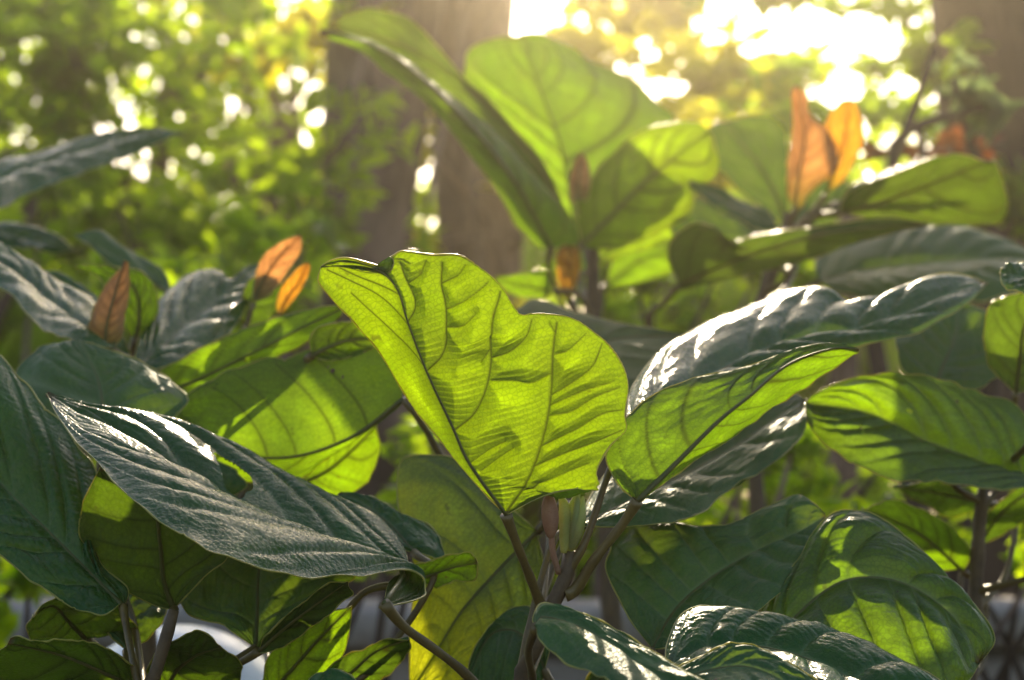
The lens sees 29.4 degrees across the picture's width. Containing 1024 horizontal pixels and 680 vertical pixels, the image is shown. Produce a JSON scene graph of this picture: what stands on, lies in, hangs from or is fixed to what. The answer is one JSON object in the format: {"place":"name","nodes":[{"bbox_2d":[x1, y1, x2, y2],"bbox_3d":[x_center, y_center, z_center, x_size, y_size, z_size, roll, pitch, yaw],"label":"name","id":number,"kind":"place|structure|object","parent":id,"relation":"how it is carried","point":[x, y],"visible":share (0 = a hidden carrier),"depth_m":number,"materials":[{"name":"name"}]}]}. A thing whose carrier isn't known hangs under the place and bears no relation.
{"place":"outdoors","nodes":[
{"label":"outdoors","id":0,"kind":"place"},
{"bbox_2d":[109,624,264,679],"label":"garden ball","id":1,"kind":"object","parent":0,"point":[252,669],"visible":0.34,"depth_m":1.68,"materials":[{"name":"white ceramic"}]},
{"bbox_2d":[12,0,935,484],"label":"sky","id":2,"kind":"structure","parent":0,"point":[806,26],"materials":[{"name":"white"}]},
{"bbox_2d":[589,488,935,533],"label":"ground","id":3,"kind":"structure","parent":0,"point":[932,510],"depth_m":60.23,"materials":[{"name":"soil"}]},
{"bbox_2d":[0,558,53,648],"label":"leafy bush","id":4,"kind":"object","parent":3,"relation":"on","point":[14,581],"visible":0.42,"depth_m":2.29,"materials":[{"name":"green plant"}]},
{"bbox_2d":[0,0,144,323],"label":"leafy tree","id":5,"kind":"object","parent":3,"relation":"on","point":[55,115],"visible":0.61,"depth_m":5.07,"materials":[{"name":"green plant"}]},
{"bbox_2d":[0,127,183,254],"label":"broadleaf shrub","id":6,"kind":"object","parent":3,"relation":"on","point":[20,176],"visible":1,"depth_m":2.00,"materials":[{"name":"green plant"}]},
{"bbox_2d":[0,355,247,679],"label":"broadleaf shrub","id":7,"kind":"object","parent":3,"relation":"on","point":[91,549],"visible":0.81,"depth_m":1.16,"materials":[{"name":"green plant"}]},
{"bbox_2d":[0,130,369,497],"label":"leafy bush","id":8,"kind":"object","parent":3,"relation":"on","point":[106,210],"visible":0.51,"depth_m":4.38,"materials":[{"name":"green plant"}]},
{"bbox_2d":[0,229,374,675],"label":"broadleaf shrub","id":9,"kind":"object","parent":3,"relation":"on","point":[182,328],"visible":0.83,"depth_m":1.46,"materials":[{"name":"green plant"}]},
{"bbox_2d":[0,0,401,370],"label":"leafy tree","id":10,"kind":"object","parent":3,"relation":"on","point":[165,57],"visible":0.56,"depth_m":5.21,"materials":[{"name":"green plant"}]},
{"bbox_2d":[74,190,352,456],"bbox_3d":[-0.571,0.390,3.606,0.526,1.336,0.694,1,-4,-8],"label":"leafy bush","id":11,"kind":"object","parent":3,"relation":"on","point":[254,239],"visible":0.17,"depth_m":3.65,"materials":[{"name":"green plant"}]},
{"bbox_2d":[151,0,329,356],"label":"leafy tree","id":12,"kind":"object","parent":3,"relation":"on","point":[314,44],"visible":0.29,"depth_m":6.15,"materials":[{"name":"green plant"}]},
{"bbox_2d":[180,425,477,679],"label":"broadleaf shrub","id":13,"kind":"object","parent":3,"relation":"on","point":[299,627],"visible":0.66,"depth_m":1.19,"materials":[{"name":"green plant"}]},
{"bbox_2d":[301,0,476,597],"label":"broadleaf tree","id":14,"kind":"object","parent":3,"relation":"on","point":[374,109],"visible":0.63,"depth_m":5.06,"materials":[{"name":"brown plant"}]},
{"bbox_2d":[348,415,523,679],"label":"leafy bush","id":15,"kind":"object","parent":3,"relation":"on","point":[405,434],"visible":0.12,"depth_m":2.46,"materials":[{"name":"green plant"}]},
{"bbox_2d":[0,97,918,460],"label":"wood","id":16,"kind":"object","parent":3,"relation":"on","point":[12,329],"visible":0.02,"depth_m":8.15,"materials":[{"name":"green plant"}]},
{"bbox_2d":[0,0,326,218],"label":"wood","id":17,"kind":"object","parent":16,"relation":"on","point":[298,83],"visible":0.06,"depth_m":9.28,"materials":[{"name":"green plant"}]},
{"bbox_2d":[0,450,931,597],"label":"undergrowth","id":18,"kind":"object","parent":3,"relation":"on","point":[531,514],"visible":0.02,"depth_m":5.70,"materials":[{"name":"green plant"}]},
{"bbox_2d":[414,0,528,455],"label":"broadleaf tree","id":19,"kind":"object","parent":3,"relation":"on","point":[483,231],"visible":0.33,"depth_m":5.88,"materials":[{"name":"brown plant"}]},
{"bbox_2d":[0,597,1023,679],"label":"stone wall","id":20,"kind":"structure","parent":3,"relation":"on","point":[362,635],"depth_m":2.73,"materials":[{"name":"grey stone"}]},
{"bbox_2d":[46,250,987,679],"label":"broadleaf shrub","id":21,"kind":"object","parent":3,"relation":"on","point":[508,404],"visible":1,"depth_m":1.16,"materials":[{"name":"green plant"}]},
{"bbox_2d":[319,8,717,630],"bbox_3d":[0.042,0.282,2.224,0.698,1.349,0.313,3,-5,-39],"label":"broadleaf shrub","id":22,"kind":"object","parent":3,"relation":"on","point":[571,151],"visible":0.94,"depth_m":2.26,"materials":[{"name":"green plant"}]},
{"bbox_2d":[478,0,871,326],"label":"leafy tree","id":23,"kind":"object","parent":3,"relation":"on","point":[661,26],"visible":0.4,"depth_m":5.61,"materials":[{"name":"yellow plant"}]},
{"bbox_2d":[539,231,823,597],"bbox_3d":[0.310,0.405,3.430,0.524,1.279,0.780,0,-4,0],"label":"leafy bush","id":24,"kind":"object","parent":3,"relation":"on","point":[694,303],"visible":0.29,"depth_m":3.51,"materials":[{"name":"green plant"}]},
{"bbox_2d":[585,494,994,679],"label":"broadleaf shrub","id":25,"kind":"object","parent":3,"relation":"on","point":[845,594],"visible":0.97,"depth_m":1.17,"materials":[{"name":"green plant"}]},
{"bbox_2d":[681,0,937,514],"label":"leafy tree","id":26,"kind":"object","parent":3,"relation":"on","point":[877,111],"visible":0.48,"depth_m":5.27,"materials":[{"name":"green plant"}]},
{"bbox_2d":[644,84,1023,610],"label":"broadleaf shrub","id":27,"kind":"object","parent":3,"relation":"on","point":[921,216],"visible":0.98,"depth_m":2.11,"materials":[{"name":"green plant"}]},
{"bbox_2d":[679,408,990,679],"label":"leafy bush","id":28,"kind":"object","parent":3,"relation":"on","point":[789,467],"visible":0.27,"depth_m":2.39,"materials":[{"name":"green plant"}]},
{"bbox_2d":[805,261,1023,679],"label":"broadleaf shrub","id":29,"kind":"object","parent":3,"relation":"on","point":[940,444],"visible":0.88,"depth_m":1.42,"materials":[{"name":"green plant"}]},
{"bbox_2d":[860,124,1005,173],"bbox_3d":[0.792,0.309,3.530,0.300,1.477,0.536,0,-4,0],"label":"red leaved bush","id":30,"kind":"object","parent":3,"relation":"on","point":[951,135],"visible":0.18,"depth_m":3.56,"materials":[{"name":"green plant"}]},
{"bbox_2d":[866,45,1023,593],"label":"leafy tree","id":31,"kind":"object","parent":3,"relation":"on","point":[980,104],"visible":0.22,"depth_m":2.99,"materials":[{"name":"green plant"}]},
{"bbox_2d":[929,0,1023,596],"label":"broadleaf tree","id":32,"kind":"object","parent":3,"relation":"on","point":[988,35],"visible":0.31,"depth_m":4.46,"materials":[{"name":"brown plant"}]},
{"bbox_2d":[934,486,1023,679],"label":"leafy bush","id":33,"kind":"object","parent":3,"relation":"on","point":[1012,648],"visible":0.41,"depth_m":2.45,"materials":[{"name":"green plant"}]}
]}

